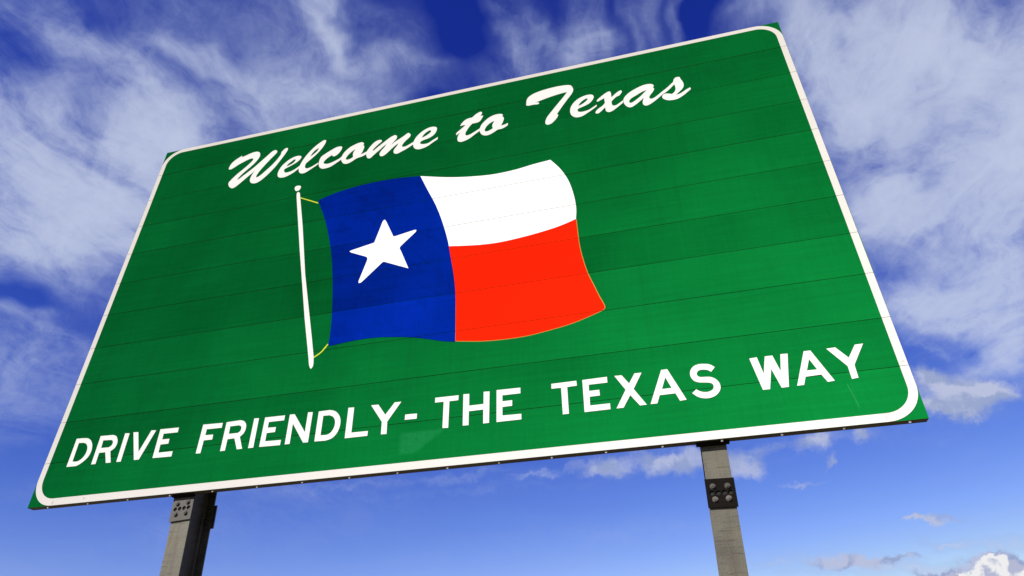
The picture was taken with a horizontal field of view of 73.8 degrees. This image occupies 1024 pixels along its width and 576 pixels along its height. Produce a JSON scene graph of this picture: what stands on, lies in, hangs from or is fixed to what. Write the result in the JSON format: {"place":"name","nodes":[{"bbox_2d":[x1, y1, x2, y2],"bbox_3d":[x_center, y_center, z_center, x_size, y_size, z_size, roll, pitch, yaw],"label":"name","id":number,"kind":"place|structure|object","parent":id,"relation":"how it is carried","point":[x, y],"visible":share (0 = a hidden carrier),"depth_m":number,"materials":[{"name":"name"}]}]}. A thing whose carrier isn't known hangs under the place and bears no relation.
{"place":"outdoors","nodes":[
{"label":"outdoors","id":0,"kind":"place"},
{"bbox_2d":[0,0,1023,575],"label":"sky","id":1,"kind":"structure","parent":0,"point":[917,106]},
{"bbox_3d":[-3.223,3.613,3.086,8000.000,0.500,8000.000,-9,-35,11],"label":"ground","id":2,"kind":"structure","parent":0,"visible":0},
{"bbox_2d":[28,22,928,575],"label":"highway sign","id":3,"kind":"object","parent":2,"relation":"on","point":[658,248],"visible":1,"depth_m":4.63,"materials":[{"name":"metal"}]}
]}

